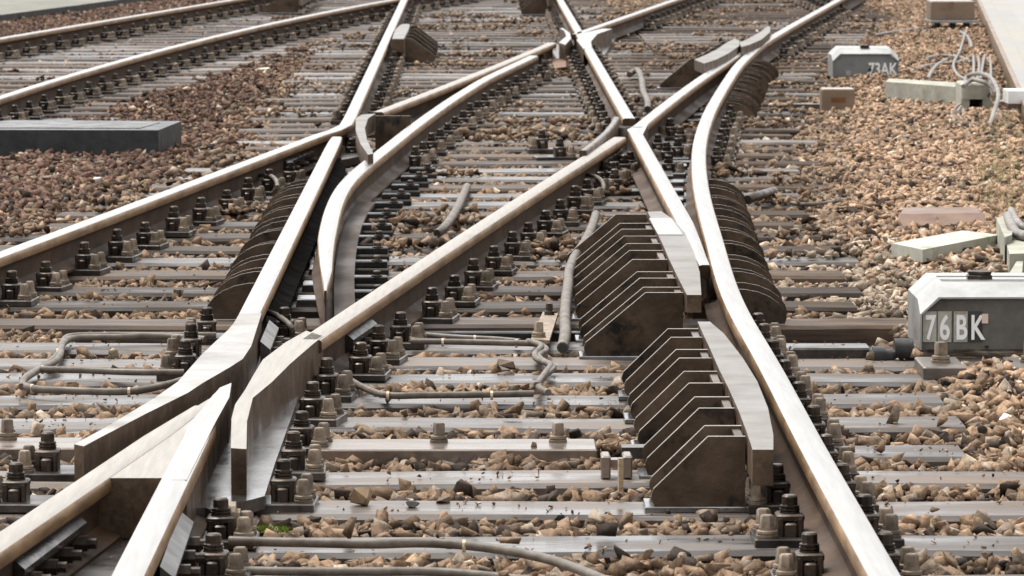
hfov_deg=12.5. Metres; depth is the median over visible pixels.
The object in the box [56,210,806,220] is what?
sleeper
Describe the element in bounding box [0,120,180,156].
cable pit cover
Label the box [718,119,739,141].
rail fastening
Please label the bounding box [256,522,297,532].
moss
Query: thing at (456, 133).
rail fastening
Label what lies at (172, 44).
sleeper
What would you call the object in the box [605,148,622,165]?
fishplate
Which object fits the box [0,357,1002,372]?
sleeper
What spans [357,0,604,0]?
sleeper
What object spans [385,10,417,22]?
rail fastening
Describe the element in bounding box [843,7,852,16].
rail fastening
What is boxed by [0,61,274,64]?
sleeper
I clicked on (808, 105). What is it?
stub rod
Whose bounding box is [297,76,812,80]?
sleeper
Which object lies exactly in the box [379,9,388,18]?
rail fastening
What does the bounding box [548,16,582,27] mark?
rail fastening
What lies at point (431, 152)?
rail fastening
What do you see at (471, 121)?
rail fastening
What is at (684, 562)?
ballast
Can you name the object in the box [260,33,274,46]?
rail fastening
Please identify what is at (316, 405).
rail fastening
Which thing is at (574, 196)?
rail fastening
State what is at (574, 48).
rail fastening
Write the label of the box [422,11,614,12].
sleeper
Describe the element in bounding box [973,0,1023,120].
platform
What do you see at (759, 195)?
cable sleeve
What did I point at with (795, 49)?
rail fastening
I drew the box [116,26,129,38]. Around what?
rail fastening
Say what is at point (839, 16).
rail fastening
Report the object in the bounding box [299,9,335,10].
sleeper
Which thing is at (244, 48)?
rail fastening
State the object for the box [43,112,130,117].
sleeper
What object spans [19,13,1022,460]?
ground
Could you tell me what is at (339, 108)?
rail fastening
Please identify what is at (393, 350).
rail fastening
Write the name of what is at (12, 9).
walkway
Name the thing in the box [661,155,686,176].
rail fastening
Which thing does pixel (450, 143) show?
rail fastening
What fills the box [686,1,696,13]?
rail fastening
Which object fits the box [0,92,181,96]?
sleeper
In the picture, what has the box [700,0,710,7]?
rail fastening
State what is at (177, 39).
sleeper
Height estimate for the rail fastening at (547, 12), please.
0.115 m
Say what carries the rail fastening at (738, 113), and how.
on the sleeper at (324, 125)
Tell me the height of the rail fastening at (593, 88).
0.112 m
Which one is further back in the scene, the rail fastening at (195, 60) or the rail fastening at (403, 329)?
the rail fastening at (195, 60)
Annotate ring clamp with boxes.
[226,502,240,531]
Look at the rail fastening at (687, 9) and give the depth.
47.73 m
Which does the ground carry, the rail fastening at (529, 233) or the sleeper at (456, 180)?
the sleeper at (456, 180)
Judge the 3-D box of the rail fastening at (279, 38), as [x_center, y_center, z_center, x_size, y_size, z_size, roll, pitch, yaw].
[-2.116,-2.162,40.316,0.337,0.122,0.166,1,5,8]
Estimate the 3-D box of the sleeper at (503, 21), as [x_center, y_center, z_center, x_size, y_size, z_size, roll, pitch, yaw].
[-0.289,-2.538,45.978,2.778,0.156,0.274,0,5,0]
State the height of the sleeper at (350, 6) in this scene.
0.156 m
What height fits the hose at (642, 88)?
0.074 m
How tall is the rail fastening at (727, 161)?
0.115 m
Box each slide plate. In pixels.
[296,284,380,306]
[302,270,387,290]
[308,255,388,274]
[314,242,389,260]
[347,163,436,178]
[358,230,389,249]
[360,219,392,236]
[365,208,396,225]
[371,197,402,213]
[372,189,411,204]
[378,180,419,195]
[388,171,428,186]
[669,179,684,186]
[670,142,692,146]
[672,171,685,178]
[673,156,689,159]
[674,188,683,194]
[686,118,700,123]
[692,113,702,117]
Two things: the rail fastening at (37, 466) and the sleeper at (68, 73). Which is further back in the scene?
the sleeper at (68, 73)
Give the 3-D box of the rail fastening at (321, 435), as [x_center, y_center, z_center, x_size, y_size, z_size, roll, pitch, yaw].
[-0.584,0.380,12.495,0.211,0.105,0.180,0,5,4]
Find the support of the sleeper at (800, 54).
on the ground
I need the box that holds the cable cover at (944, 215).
[882,207,987,229]
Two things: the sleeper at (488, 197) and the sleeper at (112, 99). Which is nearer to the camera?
the sleeper at (488, 197)
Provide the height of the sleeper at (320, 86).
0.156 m
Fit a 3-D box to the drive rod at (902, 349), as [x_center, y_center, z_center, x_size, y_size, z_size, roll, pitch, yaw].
[1.073,0.207,14.850,0.385,0.105,0.173,0,5,0]
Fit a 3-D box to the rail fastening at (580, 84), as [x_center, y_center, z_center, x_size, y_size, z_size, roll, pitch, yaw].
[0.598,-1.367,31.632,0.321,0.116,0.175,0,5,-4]
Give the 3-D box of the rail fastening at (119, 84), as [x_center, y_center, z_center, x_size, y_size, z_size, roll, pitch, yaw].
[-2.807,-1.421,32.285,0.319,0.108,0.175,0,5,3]
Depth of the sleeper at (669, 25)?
44.77 m
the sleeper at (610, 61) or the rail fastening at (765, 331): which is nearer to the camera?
the rail fastening at (765, 331)
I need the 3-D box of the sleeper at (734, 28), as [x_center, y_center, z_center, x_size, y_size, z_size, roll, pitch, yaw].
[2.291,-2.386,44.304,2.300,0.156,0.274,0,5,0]
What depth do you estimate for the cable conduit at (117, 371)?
14.12 m
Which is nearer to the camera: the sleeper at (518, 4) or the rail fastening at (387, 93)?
the rail fastening at (387, 93)
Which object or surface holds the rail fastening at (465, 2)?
on the sleeper at (353, 4)
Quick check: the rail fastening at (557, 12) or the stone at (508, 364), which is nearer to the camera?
the stone at (508, 364)
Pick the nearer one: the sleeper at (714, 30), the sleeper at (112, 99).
the sleeper at (112, 99)
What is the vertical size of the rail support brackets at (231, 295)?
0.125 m
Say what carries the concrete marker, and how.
on the verge gravel at (947, 126)
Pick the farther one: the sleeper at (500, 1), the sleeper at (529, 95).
the sleeper at (500, 1)
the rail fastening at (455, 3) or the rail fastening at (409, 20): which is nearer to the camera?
the rail fastening at (409, 20)
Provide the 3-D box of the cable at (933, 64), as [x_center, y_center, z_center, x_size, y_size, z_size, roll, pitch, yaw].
[3.242,-1.693,35.532,0.104,0.027,1.773,2,6,20]
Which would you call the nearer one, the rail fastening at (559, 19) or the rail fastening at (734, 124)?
the rail fastening at (734, 124)
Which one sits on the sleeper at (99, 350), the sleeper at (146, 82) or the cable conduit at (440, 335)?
the cable conduit at (440, 335)
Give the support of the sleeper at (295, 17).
on the ground
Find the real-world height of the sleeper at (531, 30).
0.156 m
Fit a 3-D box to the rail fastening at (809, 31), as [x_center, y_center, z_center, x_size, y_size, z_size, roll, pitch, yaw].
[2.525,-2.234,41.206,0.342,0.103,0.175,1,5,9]
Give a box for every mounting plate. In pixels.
[914,341,965,378]
[1002,343,1023,370]
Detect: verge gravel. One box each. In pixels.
[797,98,1023,492]
[810,0,1006,102]
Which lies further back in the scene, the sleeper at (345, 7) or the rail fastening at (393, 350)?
the sleeper at (345, 7)
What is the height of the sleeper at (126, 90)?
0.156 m
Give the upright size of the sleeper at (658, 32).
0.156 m
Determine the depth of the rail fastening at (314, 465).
11.92 m
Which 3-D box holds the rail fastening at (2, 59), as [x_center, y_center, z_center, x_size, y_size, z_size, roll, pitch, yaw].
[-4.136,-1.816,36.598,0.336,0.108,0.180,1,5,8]
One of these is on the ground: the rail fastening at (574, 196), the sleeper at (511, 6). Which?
the sleeper at (511, 6)
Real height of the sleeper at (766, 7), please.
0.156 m
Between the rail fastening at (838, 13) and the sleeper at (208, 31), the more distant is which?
the rail fastening at (838, 13)
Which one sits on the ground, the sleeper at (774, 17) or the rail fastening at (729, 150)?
the sleeper at (774, 17)
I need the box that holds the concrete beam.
[885,78,955,103]
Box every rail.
[0,0,270,56]
[0,0,408,299]
[0,0,452,116]
[74,313,261,481]
[231,331,322,495]
[240,137,345,335]
[258,0,309,13]
[303,137,625,373]
[312,56,537,324]
[356,114,410,163]
[367,43,555,137]
[392,24,439,64]
[517,0,552,15]
[553,0,635,126]
[561,211,700,359]
[571,0,702,49]
[579,117,619,157]
[617,322,772,511]
[626,128,709,305]
[633,52,740,142]
[656,39,738,89]
[686,0,899,575]
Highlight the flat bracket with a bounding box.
[531,303,557,343]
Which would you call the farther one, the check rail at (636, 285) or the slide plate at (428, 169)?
the slide plate at (428, 169)
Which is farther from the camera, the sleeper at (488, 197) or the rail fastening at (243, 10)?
the rail fastening at (243, 10)
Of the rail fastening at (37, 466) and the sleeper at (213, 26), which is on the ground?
the sleeper at (213, 26)
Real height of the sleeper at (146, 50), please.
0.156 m
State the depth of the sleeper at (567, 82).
33.32 m
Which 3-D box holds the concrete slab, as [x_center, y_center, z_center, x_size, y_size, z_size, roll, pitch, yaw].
[1.703,-0.166,18.597,0.223,0.050,0.953,3,6,27]
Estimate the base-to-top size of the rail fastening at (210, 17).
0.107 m
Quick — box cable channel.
[996,216,1023,272]
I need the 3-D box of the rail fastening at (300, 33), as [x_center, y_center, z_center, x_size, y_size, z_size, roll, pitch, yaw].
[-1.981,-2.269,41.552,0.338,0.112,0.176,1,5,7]
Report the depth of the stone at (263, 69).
34.97 m
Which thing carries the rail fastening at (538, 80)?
on the sleeper at (320, 86)
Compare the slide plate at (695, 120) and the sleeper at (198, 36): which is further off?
the sleeper at (198, 36)
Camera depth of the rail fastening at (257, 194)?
21.42 m
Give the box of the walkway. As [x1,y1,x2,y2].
[0,0,153,21]
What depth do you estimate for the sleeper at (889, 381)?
14.22 m
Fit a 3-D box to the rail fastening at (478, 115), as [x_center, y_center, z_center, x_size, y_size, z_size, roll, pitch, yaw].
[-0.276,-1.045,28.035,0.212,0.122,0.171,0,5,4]
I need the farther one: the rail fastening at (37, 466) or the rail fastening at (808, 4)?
the rail fastening at (808, 4)
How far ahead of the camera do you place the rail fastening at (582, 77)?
32.79 m
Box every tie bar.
[0,419,82,462]
[321,422,644,491]
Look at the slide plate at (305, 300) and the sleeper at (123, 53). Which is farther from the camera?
the sleeper at (123, 53)
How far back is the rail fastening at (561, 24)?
42.36 m
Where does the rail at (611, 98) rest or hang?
on the sleeper
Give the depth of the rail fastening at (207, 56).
36.57 m
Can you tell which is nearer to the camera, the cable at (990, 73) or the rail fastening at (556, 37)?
the cable at (990, 73)
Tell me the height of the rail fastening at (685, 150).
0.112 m
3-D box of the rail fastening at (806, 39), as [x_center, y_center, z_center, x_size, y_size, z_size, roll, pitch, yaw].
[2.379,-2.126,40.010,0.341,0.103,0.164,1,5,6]
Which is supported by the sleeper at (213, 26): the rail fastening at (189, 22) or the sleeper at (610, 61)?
the rail fastening at (189, 22)
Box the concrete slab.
[892,230,996,261]
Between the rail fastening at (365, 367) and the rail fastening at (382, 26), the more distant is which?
the rail fastening at (382, 26)
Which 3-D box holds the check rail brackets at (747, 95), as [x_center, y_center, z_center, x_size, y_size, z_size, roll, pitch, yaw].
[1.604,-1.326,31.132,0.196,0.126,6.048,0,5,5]
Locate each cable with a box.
[777,191,855,206]
[873,26,933,36]
[913,58,968,69]
[924,54,971,63]
[926,58,947,79]
[950,103,961,124]
[952,28,967,79]
[957,105,969,125]
[959,31,972,47]
[961,78,995,94]
[964,71,1000,124]
[971,55,974,77]
[976,55,980,77]
[979,55,984,78]
[987,56,991,97]
[1003,211,1023,240]
[1007,207,1023,229]
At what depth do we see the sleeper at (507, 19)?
46.46 m
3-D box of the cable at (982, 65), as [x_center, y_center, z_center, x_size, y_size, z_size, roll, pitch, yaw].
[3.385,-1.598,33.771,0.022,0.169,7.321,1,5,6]
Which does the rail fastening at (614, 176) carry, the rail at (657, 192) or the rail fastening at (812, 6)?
the rail at (657, 192)
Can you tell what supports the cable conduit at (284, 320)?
on the sleeper at (99, 350)
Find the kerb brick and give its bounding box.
[1003,88,1023,112]
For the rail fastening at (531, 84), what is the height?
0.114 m
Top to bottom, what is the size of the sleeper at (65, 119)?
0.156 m
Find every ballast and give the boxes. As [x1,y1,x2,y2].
[0,0,1017,136]
[0,124,1023,318]
[0,322,1023,575]
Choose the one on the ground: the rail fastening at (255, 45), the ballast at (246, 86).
the ballast at (246, 86)
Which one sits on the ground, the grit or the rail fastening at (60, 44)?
the grit
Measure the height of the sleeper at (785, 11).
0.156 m
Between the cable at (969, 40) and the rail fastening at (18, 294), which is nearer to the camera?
the rail fastening at (18, 294)
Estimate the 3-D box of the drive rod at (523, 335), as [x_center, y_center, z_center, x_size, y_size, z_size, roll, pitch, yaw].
[-0.027,0.161,15.663,0.552,0.030,0.064,0,5,0]
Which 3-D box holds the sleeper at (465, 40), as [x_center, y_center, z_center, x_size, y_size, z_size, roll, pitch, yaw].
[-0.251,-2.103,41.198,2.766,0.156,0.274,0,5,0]
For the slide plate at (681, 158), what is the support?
on the sleeper at (546, 164)
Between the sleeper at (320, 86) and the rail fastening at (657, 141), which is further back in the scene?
the sleeper at (320, 86)
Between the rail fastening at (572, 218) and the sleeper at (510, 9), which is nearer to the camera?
the rail fastening at (572, 218)
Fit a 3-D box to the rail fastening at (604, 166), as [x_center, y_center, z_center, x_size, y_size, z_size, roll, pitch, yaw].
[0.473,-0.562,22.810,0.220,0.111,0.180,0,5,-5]
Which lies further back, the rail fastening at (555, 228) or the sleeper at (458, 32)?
the sleeper at (458, 32)
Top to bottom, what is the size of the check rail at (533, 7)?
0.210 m
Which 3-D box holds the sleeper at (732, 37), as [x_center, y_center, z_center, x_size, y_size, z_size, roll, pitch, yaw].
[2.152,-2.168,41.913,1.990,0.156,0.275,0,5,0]
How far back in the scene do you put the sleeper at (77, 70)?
35.26 m
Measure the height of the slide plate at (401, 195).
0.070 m
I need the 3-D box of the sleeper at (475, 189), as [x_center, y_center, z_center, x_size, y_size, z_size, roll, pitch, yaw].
[-0.128,-0.417,22.675,3.292,0.156,0.275,0,5,0]
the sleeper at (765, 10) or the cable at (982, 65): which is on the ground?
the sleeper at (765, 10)
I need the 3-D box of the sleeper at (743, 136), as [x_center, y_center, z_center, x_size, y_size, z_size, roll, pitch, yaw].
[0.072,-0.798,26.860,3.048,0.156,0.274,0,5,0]
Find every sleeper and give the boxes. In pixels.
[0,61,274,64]
[0,65,255,68]
[0,68,252,72]
[0,72,239,75]
[0,76,225,79]
[0,80,215,83]
[0,84,202,88]
[0,88,190,93]
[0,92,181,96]
[0,233,819,245]
[0,245,850,257]
[0,301,856,318]
[0,317,907,345]
[0,342,867,358]
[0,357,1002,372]
[0,373,936,393]
[0,393,943,414]
[0,416,965,438]
[0,470,1023,495]
[0,500,1023,535]
[5,58,262,61]
[23,55,295,58]
[36,286,862,301]
[40,52,301,54]
[41,118,117,120]
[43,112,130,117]
[48,222,813,233]
[56,49,317,52]
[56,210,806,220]
[59,107,145,111]
[67,270,844,286]
[72,46,327,48]
[75,102,128,106]
[87,97,170,102]
[89,43,337,45]
[98,202,804,211]
[102,40,347,42]
[107,256,859,270]
[117,37,349,40]
[130,35,368,37]
[134,192,805,202]
[143,184,826,193]
[144,32,376,34]
[160,30,374,32]
[169,175,790,184]
[171,28,367,29]
[183,25,379,27]
[184,168,799,175]
[191,535,1023,569]
[195,23,381,25]
[207,21,426,23]
[215,160,821,168]
[219,19,436,20]
[225,153,788,160]
[231,17,445,18]
[237,140,817,146]
[238,128,799,137]
[241,15,449,16]
[244,146,797,154]
[248,117,795,122]
[252,13,314,14]
[254,575,1023,575]
[256,106,816,111]
[257,134,791,140]
[266,97,805,106]
[268,122,822,128]
[277,88,805,93]
[278,111,802,117]
[283,80,831,84]
[284,102,797,106]
[289,93,819,99]
[294,73,817,78]
[296,84,810,88]
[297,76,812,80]
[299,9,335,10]
[299,11,453,12]
[300,69,833,77]
[301,66,821,69]
[303,62,825,66]
[305,56,827,62]
[306,5,501,6]
[309,7,492,8]
[309,59,827,63]
[310,4,492,5]
[312,2,519,3]
[314,53,653,56]
[318,50,650,53]
[319,0,518,1]
[319,47,647,50]
[321,44,645,47]
[326,42,643,44]
[328,36,638,39]
[329,34,636,36]
[331,32,634,33]
[336,39,641,41]
[339,29,549,31]
[350,27,590,29]
[354,4,608,5]
[355,2,607,3]
[356,1,605,1]
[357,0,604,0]
[361,25,596,27]
[370,23,602,24]
[381,18,605,20]
[419,21,605,22]
[420,13,611,14]
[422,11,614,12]
[433,9,613,10]
[441,7,612,8]
[446,16,616,18]
[451,6,605,7]
[459,15,617,16]
[622,14,887,16]
[635,29,873,34]
[637,9,872,10]
[637,31,871,35]
[639,34,867,37]
[641,36,865,38]
[643,7,867,8]
[643,39,860,41]
[646,41,858,44]
[648,5,863,6]
[648,44,855,47]
[653,4,858,5]
[653,47,833,50]
[654,50,830,52]
[656,52,827,56]
[657,2,792,3]
[657,27,877,29]
[662,0,833,1]
[662,24,879,26]
[673,22,880,24]
[679,18,887,20]
[683,20,885,22]
[684,16,890,18]
[696,12,882,14]
[697,10,875,12]
[849,445,963,467]
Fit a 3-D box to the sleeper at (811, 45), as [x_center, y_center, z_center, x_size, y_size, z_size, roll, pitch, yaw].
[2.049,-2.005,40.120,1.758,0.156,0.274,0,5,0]
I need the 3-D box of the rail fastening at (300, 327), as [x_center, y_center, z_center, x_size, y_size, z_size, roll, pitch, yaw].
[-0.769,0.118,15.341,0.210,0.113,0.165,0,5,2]
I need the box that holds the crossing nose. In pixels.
[0,357,299,575]
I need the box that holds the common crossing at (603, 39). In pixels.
[552,28,616,69]
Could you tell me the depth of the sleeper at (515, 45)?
39.88 m
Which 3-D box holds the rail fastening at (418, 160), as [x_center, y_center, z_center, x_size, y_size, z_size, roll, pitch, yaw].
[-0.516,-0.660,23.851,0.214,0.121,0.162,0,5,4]
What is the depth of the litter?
13.13 m
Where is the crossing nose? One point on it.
(131, 503)
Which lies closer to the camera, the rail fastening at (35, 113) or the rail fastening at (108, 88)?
the rail fastening at (35, 113)
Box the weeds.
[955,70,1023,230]
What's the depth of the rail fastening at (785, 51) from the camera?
37.56 m
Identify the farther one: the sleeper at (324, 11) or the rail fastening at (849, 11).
the sleeper at (324, 11)
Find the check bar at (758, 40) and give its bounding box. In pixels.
[739,27,769,57]
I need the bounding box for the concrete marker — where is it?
[955,80,990,108]
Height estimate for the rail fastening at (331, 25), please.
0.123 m
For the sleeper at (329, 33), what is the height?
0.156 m
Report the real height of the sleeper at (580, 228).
0.156 m
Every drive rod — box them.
[425,331,580,341]
[788,338,913,360]
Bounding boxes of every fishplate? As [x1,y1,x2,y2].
[12,516,97,575]
[160,513,204,575]
[260,320,289,362]
[283,150,317,170]
[345,318,385,354]
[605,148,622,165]
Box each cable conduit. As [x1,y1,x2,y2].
[18,332,215,389]
[19,333,206,396]
[40,365,183,375]
[228,536,605,575]
[244,566,527,575]
[258,173,279,194]
[266,309,294,336]
[339,371,533,399]
[410,338,556,395]
[426,332,521,339]
[526,338,552,387]
[586,173,605,192]
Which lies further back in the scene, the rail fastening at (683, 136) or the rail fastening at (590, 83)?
the rail fastening at (590, 83)
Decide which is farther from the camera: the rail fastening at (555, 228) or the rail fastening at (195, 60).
the rail fastening at (195, 60)
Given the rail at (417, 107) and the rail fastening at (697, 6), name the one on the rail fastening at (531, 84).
the rail at (417, 107)
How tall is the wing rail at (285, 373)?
0.135 m
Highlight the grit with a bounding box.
[3,231,1023,575]
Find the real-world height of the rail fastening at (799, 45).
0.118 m
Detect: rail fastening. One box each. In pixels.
[0,53,4,61]
[0,109,11,120]
[0,270,39,306]
[0,462,53,511]
[4,46,21,58]
[8,105,29,119]
[18,431,73,481]
[20,42,39,55]
[24,101,44,119]
[35,261,72,291]
[38,39,55,52]
[39,95,58,113]
[54,90,74,108]
[55,35,71,49]
[67,242,109,275]
[68,86,87,103]
[70,34,86,46]
[83,82,102,98]
[86,31,101,43]
[97,76,116,93]
[101,27,116,40]
[105,229,141,261]
[111,73,128,89]
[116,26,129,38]
[124,70,141,85]
[129,24,143,35]
[136,222,168,249]
[138,66,155,80]
[143,20,157,32]
[151,62,168,76]
[156,19,170,30]
[156,339,195,380]
[164,58,180,72]
[164,206,195,236]
[166,323,203,360]
[169,16,182,27]
[176,55,192,69]
[181,14,194,25]
[185,307,223,343]
[188,51,203,65]
[192,197,223,225]
[193,13,206,23]
[199,533,253,575]
[201,48,216,61]
[202,497,259,548]
[206,11,218,21]
[213,45,228,58]
[217,8,230,18]
[219,190,244,214]
[225,41,240,55]
[228,6,240,16]
[236,38,251,52]
[239,4,251,14]
[241,177,267,205]
[248,35,262,49]
[249,1,259,13]
[253,459,318,512]
[260,0,267,7]
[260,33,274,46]
[261,169,285,195]
[271,29,286,43]
[274,307,308,338]
[281,431,325,479]
[283,28,297,40]
[283,161,306,184]
[289,411,333,454]
[294,25,308,37]
[299,381,347,426]
[305,23,318,35]
[315,21,328,32]
[315,357,357,402]
[326,17,340,30]
[330,103,377,123]
[337,16,349,27]
[337,100,386,113]
[339,94,388,108]
[340,138,356,160]
[341,91,391,105]
[344,84,393,102]
[347,81,394,98]
[348,14,360,25]
[348,77,397,91]
[349,342,391,380]
[350,73,398,89]
[353,69,399,85]
[356,65,399,81]
[357,63,401,77]
[358,12,370,23]
[359,57,402,73]
[361,56,403,70]
[362,51,404,66]
[365,49,404,60]
[367,44,404,58]
[368,9,380,21]
[368,325,407,365]
[370,39,380,47]
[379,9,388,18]
[380,21,413,27]
[382,17,414,25]
[383,16,416,25]
[384,14,416,23]
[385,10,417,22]
[386,9,418,21]
[388,6,419,15]
[390,312,426,348]
[406,146,432,170]
[418,287,459,323]
[419,141,438,162]
[421,1,432,11]
[426,133,447,155]
[429,0,440,9]
[435,129,456,148]
[439,0,450,7]
[444,123,463,141]
[445,275,479,306]
[449,0,460,5]
[451,116,467,135]
[458,110,478,129]
[459,0,470,3]
[464,258,497,290]
[466,103,484,123]
[473,101,490,118]
[480,93,498,113]
[485,245,516,274]
[488,90,506,108]
[495,84,512,102]
[503,80,520,98]
[504,231,531,260]
[511,76,529,93]
[520,73,536,89]
[520,222,547,248]
[525,129,552,152]
[528,70,543,85]
[532,138,576,160]
[535,65,551,81]
[535,185,592,214]
[537,210,568,236]
[538,59,553,73]
[539,54,552,65]
[541,61,554,77]
[545,6,575,16]
[545,7,577,18]
[547,9,577,20]
[547,11,579,22]
[548,13,580,23]
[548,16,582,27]
[550,18,583,29]
[550,20,585,30]
[552,22,586,33]
[553,199,580,225]
[554,30,582,42]
[566,51,607,63]
[567,54,608,69]
[568,50,604,59]
[569,59,610,70]
[569,62,613,77]
[570,45,601,54]
[570,186,595,213]
[571,65,615,81]
[573,70,617,85]
[575,73,619,89]
[576,77,623,94]
[578,81,626,98]
[580,179,606,205]
[581,85,628,102]
[582,91,631,107]
[584,96,634,113]
[587,100,637,117]
[588,103,643,123]
[591,111,643,129]
[593,172,616,195]
[594,117,639,135]
[599,161,633,184]
[601,169,639,195]
[605,162,631,186]
[613,161,632,180]
[619,154,639,172]
[627,151,637,163]
[640,18,656,29]
[647,134,662,150]
[649,15,661,27]
[652,142,689,165]
[655,14,667,25]
[659,118,694,140]
[661,12,671,23]
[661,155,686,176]
[665,119,682,136]
[666,10,676,20]
[671,8,683,18]
[671,138,691,159]
[674,127,693,141]
[676,6,687,16]
[681,4,691,14]
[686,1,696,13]
[691,1,701,10]
[696,0,706,9]
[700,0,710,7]
[705,0,714,5]
[711,147,732,169]
[713,140,735,162]
[715,134,735,155]
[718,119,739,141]
[719,128,737,148]
[723,116,740,133]
[726,105,744,123]
[726,111,743,129]
[745,463,878,513]
[750,494,904,547]
[753,313,781,339]
[759,323,787,358]
[768,340,799,374]
[770,531,922,575]
[779,43,794,56]
[779,359,812,401]
[786,41,798,53]
[790,36,802,50]
[793,35,806,47]
[793,381,829,424]
[798,0,826,5]
[798,33,810,44]
[801,0,830,7]
[802,29,813,41]
[805,0,829,9]
[807,28,818,36]
[807,405,844,452]
[809,1,831,11]
[810,23,822,36]
[812,3,822,11]
[815,21,825,34]
[819,19,828,31]
[820,434,858,479]
[822,18,833,29]
[826,16,837,27]
[829,13,838,23]
[831,11,842,22]
[836,9,846,20]
[840,8,849,18]
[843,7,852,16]
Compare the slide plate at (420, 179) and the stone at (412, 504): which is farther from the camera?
the slide plate at (420, 179)
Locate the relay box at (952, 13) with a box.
[925,0,976,29]
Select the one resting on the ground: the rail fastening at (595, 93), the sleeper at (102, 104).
the sleeper at (102, 104)
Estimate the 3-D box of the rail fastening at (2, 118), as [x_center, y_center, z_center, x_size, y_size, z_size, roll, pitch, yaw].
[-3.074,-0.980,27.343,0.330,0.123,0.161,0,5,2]
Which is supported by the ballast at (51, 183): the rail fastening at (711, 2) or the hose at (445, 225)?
the hose at (445, 225)
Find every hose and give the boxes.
[433,183,470,237]
[557,210,599,352]
[626,67,650,112]
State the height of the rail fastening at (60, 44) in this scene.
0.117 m
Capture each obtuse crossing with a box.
[341,135,360,165]
[618,124,672,180]
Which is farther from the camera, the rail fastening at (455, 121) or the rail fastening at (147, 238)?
the rail fastening at (455, 121)
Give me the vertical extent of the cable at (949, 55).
0.027 m
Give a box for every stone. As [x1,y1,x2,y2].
[255,67,269,70]
[350,487,371,505]
[406,500,419,507]
[436,496,449,502]
[497,359,515,369]
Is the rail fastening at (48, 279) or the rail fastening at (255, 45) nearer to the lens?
the rail fastening at (48, 279)
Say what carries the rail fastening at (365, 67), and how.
on the sleeper at (567, 82)
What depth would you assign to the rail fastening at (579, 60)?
34.59 m
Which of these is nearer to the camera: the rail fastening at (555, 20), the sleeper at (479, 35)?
the sleeper at (479, 35)
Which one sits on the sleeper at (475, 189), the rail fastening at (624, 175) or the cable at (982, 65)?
the rail fastening at (624, 175)
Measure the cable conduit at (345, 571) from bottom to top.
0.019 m
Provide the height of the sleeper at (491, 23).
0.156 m
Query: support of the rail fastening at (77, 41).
on the sleeper at (153, 47)
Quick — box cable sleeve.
[744,187,778,203]
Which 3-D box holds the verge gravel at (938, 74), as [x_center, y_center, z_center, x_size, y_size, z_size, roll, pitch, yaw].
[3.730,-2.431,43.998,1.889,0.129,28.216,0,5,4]
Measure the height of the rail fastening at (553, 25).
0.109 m
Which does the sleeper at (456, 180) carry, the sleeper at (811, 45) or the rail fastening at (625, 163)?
the rail fastening at (625, 163)
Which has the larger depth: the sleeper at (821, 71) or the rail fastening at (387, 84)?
the sleeper at (821, 71)
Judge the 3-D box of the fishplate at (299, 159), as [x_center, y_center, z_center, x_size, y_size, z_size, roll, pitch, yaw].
[-1.047,-0.638,23.396,0.068,0.081,0.951,0,5,5]
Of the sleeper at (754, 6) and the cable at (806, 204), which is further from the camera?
the sleeper at (754, 6)
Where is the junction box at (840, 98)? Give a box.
[820,87,854,110]
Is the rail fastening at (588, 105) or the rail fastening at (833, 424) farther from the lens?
the rail fastening at (588, 105)
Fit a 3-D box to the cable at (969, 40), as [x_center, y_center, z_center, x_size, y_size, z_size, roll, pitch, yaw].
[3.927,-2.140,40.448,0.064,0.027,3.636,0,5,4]
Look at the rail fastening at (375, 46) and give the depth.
36.96 m
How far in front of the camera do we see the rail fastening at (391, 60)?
34.58 m
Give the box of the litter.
[999,413,1010,419]
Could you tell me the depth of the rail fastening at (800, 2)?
50.72 m
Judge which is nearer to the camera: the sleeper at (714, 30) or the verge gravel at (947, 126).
the verge gravel at (947, 126)
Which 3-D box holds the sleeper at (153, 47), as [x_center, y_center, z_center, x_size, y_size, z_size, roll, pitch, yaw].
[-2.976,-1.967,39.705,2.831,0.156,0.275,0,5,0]
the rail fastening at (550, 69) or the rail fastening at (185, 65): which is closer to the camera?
the rail fastening at (550, 69)
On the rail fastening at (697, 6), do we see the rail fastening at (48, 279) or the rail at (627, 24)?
the rail at (627, 24)
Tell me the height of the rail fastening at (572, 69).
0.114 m
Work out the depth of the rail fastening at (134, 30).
42.11 m
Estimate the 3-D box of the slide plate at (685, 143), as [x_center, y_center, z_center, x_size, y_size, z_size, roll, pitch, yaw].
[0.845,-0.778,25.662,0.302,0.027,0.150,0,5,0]
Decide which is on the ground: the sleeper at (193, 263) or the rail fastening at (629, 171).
the sleeper at (193, 263)
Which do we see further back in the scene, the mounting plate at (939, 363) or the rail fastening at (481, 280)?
the rail fastening at (481, 280)
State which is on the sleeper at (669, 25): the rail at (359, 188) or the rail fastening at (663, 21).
the rail fastening at (663, 21)
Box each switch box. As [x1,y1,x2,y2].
[828,45,898,76]
[908,270,1023,349]
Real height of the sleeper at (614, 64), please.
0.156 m
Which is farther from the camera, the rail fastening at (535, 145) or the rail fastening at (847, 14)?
the rail fastening at (847, 14)
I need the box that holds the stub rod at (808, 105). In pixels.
[793,103,819,108]
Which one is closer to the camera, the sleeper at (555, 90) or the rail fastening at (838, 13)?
the sleeper at (555, 90)
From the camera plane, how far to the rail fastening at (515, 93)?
30.98 m
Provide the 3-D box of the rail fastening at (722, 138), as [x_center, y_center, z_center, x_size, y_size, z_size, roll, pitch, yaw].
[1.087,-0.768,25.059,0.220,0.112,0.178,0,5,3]
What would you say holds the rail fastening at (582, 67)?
on the sleeper at (567, 82)
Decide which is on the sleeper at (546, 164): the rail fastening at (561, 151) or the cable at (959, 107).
the rail fastening at (561, 151)
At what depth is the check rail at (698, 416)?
11.92 m

